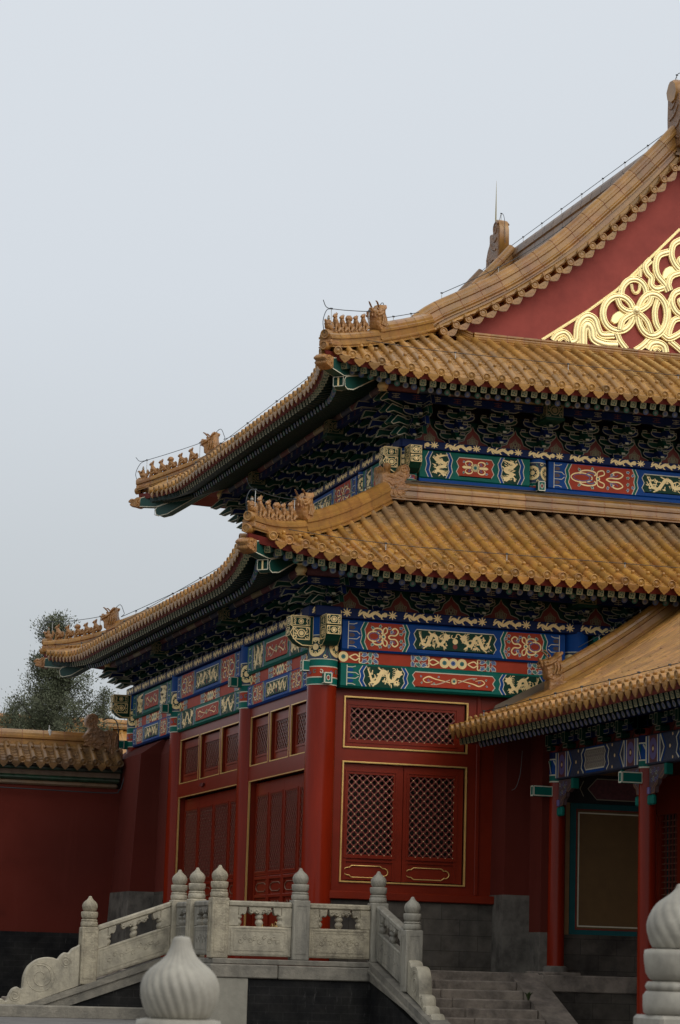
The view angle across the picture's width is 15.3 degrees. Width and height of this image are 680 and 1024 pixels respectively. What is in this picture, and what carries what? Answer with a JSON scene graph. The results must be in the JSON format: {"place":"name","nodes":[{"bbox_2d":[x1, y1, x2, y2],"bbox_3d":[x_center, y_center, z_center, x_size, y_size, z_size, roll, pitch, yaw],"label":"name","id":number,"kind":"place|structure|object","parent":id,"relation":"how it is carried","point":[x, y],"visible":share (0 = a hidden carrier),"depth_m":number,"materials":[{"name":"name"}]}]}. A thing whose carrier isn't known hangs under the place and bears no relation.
{"place":"outdoors","nodes":[
{"label":"outdoors","id":0,"kind":"place"},
{"bbox_2d":[0,1017,135,1023],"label":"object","id":1,"kind":"structure","parent":0,"point":[21,1020],"depth_m":36.11,"materials":[{"name":"stone"}]},
{"bbox_2d":[0,691,27,728],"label":"cypress tree","id":2,"kind":"object","parent":1,"relation":"on","point":[8,710],"visible":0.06,"depth_m":84.35,"materials":[{"name":"green plant"}]},
{"bbox_2d":[0,608,121,733],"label":"cypress tree","id":3,"kind":"object","parent":1,"relation":"on","point":[46,707],"visible":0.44,"depth_m":78.55,"materials":[{"name":"green plant"}]},
{"bbox_2d":[0,713,123,997],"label":"courtyard wall","id":4,"kind":"structure","parent":1,"relation":"on","point":[59,799],"depth_m":49.79,"materials":[{"name":"paint"}]},
{"bbox_2d":[0,713,126,753],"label":"distant hall","id":5,"kind":"structure","parent":1,"relation":"on","point":[123,731],"depth_m":89.84,"materials":[{"name":"tile"}]},
{"bbox_2d":[1,956,164,1006],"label":"stone staircase","id":6,"kind":"structure","parent":1,"relation":"on","point":[120,988],"depth_m":38.60,"materials":[{"name":"stone"}]},
{"bbox_2d":[0,957,636,1023],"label":"stone platform","id":7,"kind":"structure","parent":1,"relation":"on","point":[261,991],"depth_m":36.88,"materials":[{"name":"stone"}]},
{"bbox_2d":[0,865,444,1019],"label":"marble balustrade","id":8,"kind":"object","parent":7,"relation":"on","point":[211,927],"visible":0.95,"depth_m":37.27,"materials":[{"name":"white stone"}]},
{"bbox_2d":[34,73,679,972],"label":"palace hall","id":9,"kind":"structure","parent":7,"relation":"on","point":[462,505],"depth_m":41.83,"materials":[{"name":"tile"}]},
{"bbox_2d":[179,735,198,784],"bbox_3d":[-2.753,4.617,46.989,0.124,0.835,1.477,5,-11,-16],"label":"transom window","id":10,"kind":"structure","parent":9,"relation":"in","point":[191,751],"depth_m":47.18,"materials":[{"name":"red wood"}]},
{"bbox_2d":[182,797,199,898],"bbox_3d":[-2.765,6.748,46.760,0.082,2.870,1.129,5,-11,-16],"label":"door leaf","id":11,"kind":"structure","parent":9,"relation":"in","point":[191,820],"depth_m":46.89,"materials":[{"name":"red wood"}]},
{"bbox_2d":[197,793,214,899],"bbox_3d":[-2.435,6.566,45.689,0.082,2.870,1.129,5,-11,-16],"label":"door leaf","id":12,"kind":"structure","parent":9,"relation":"in","point":[206,817],"depth_m":45.75,"materials":[{"name":"red wood"}]},
{"bbox_2d":[199,727,220,778],"bbox_3d":[-2.295,4.365,45.502,0.124,0.835,1.477,5,-11,-16],"label":"transom window","id":13,"kind":"structure","parent":9,"relation":"in","point":[212,741],"depth_m":45.67,"materials":[{"name":"red wood"}]},
{"bbox_2d":[211,790,229,888],"bbox_3d":[-2.105,6.384,44.619,0.082,2.870,1.129,5,-11,-16],"label":"door leaf","id":14,"kind":"structure","parent":9,"relation":"in","point":[221,813],"depth_m":44.78,"materials":[{"name":"red wood"}]},
{"bbox_2d":[220,722,238,773],"bbox_3d":[-1.836,4.112,44.015,0.124,0.835,1.477,5,-11,-16],"label":"transom window","id":15,"kind":"structure","parent":9,"relation":"in","point":[231,750],"depth_m":44.32,"materials":[{"name":"red wood"}]},
{"bbox_2d":[227,789,235,955],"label":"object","id":16,"kind":"structure","parent":9,"relation":"in","point":[232,792],"depth_m":44.00,"materials":[{"name":"red wood"}]},
{"bbox_2d":[249,712,268,766],"bbox_3d":[-1.297,3.815,42.267,0.124,0.835,1.150,5,-11,-16],"label":"transom window","id":17,"kind":"structure","parent":9,"relation":"in","point":[262,724],"depth_m":42.43,"materials":[{"name":"red wood"}]},
{"bbox_2d":[252,781,269,926],"bbox_3d":[-1.297,5.939,41.999,0.082,2.870,0.884,5,-11,-16],"label":"door leaf","id":18,"kind":"structure","parent":9,"relation":"in","point":[262,789],"depth_m":42.11,"materials":[{"name":"red wood"}]},
{"bbox_2d":[266,778,284,926],"bbox_3d":[-1.038,5.797,41.159,0.082,2.870,0.884,5,-11,-16],"label":"door leaf","id":19,"kind":"structure","parent":9,"relation":"in","point":[276,811],"depth_m":41.25,"materials":[{"name":"red wood"}]},
{"bbox_2d":[269,705,289,761],"bbox_3d":[-0.933,3.614,41.088,0.124,0.835,1.150,5,-11,-16],"label":"transom window","id":20,"kind":"structure","parent":9,"relation":"in","point":[281,740],"depth_m":41.25,"materials":[{"name":"red wood"}]},
{"bbox_2d":[281,774,299,901],"bbox_3d":[-0.779,5.654,40.320,0.082,2.870,0.884,5,-11,-16],"label":"door leaf","id":21,"kind":"structure","parent":9,"relation":"in","point":[289,855],"depth_m":40.44,"materials":[{"name":"red wood"}]},
{"bbox_2d":[289,700,305,756],"bbox_3d":[-0.569,3.414,39.909,0.124,0.835,1.150,5,-11,-16],"label":"transom window","id":22,"kind":"structure","parent":9,"relation":"in","point":[300,727],"depth_m":40.20,"materials":[{"name":"red wood"}]},
{"bbox_2d":[297,773,303,871],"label":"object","id":23,"kind":"structure","parent":9,"relation":"in","point":[301,775],"depth_m":39.91,"materials":[{"name":"red wood"}]},
{"bbox_2d":[339,760,466,886],"bbox_3d":[0.977,4.864,39.339,2.054,1.868,0.140,5,-11,-16],"label":"lattice window","id":24,"kind":"structure","parent":9,"relation":"in","point":[396,867],"depth_m":39.35,"materials":[{"name":"red wood"}]},
{"bbox_2d":[343,696,468,753],"bbox_3d":[1.022,3.348,39.608,2.054,0.808,0.135,5,-11,-16],"label":"transom window","id":25,"kind":"structure","parent":9,"relation":"in","point":[458,711],"depth_m":39.61,"materials":[{"name":"red wood"}]},
{"bbox_2d":[367,961,577,1023],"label":"stone staircase","id":26,"kind":"structure","parent":1,"relation":"on","point":[469,997],"depth_m":36.81,"materials":[{"name":"stone"}]},
{"bbox_2d":[524,992,531,1000],"bbox_3d":[2.760,7.057,36.796,0.148,0.132,0.119,10,-13,-39],"label":"weed","id":27,"kind":"object","parent":26,"relation":"on","point":[528,994],"visible":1,"depth_m":36.79,"materials":[{"name":"green plant"}]},
{"bbox_2d":[448,587,679,1023],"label":"side gallery","id":28,"kind":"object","parent":1,"relation":"on","point":[604,869],"visible":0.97,"depth_m":38.62,"materials":[{"name":"tile"}]},
{"bbox_2d":[0,0,679,719],"label":"sky","id":29,"kind":"structure","parent":0,"point":[186,186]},
{"label":"ground","id":30,"kind":"structure","parent":0,"visible":0},
{"bbox_2d":[86,686,124,719],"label":"cypress tree","id":31,"kind":"object","parent":30,"relation":"on","point":[104,705],"visible":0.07,"depth_m":91.48,"materials":[{"name":"green plant"}]},
{"bbox_2d":[135,936,220,1023],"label":"marble post","id":32,"kind":"object","parent":30,"relation":"on","point":[179,984],"visible":1,"depth_m":7.46,"materials":[{"name":"white stone"}]},
{"bbox_2d":[633,884,679,1023],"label":"marble post","id":33,"kind":"object","parent":30,"relation":"on","point":[661,1000],"visible":1,"depth_m":9.44,"materials":[{"name":"white stone"}]}
]}

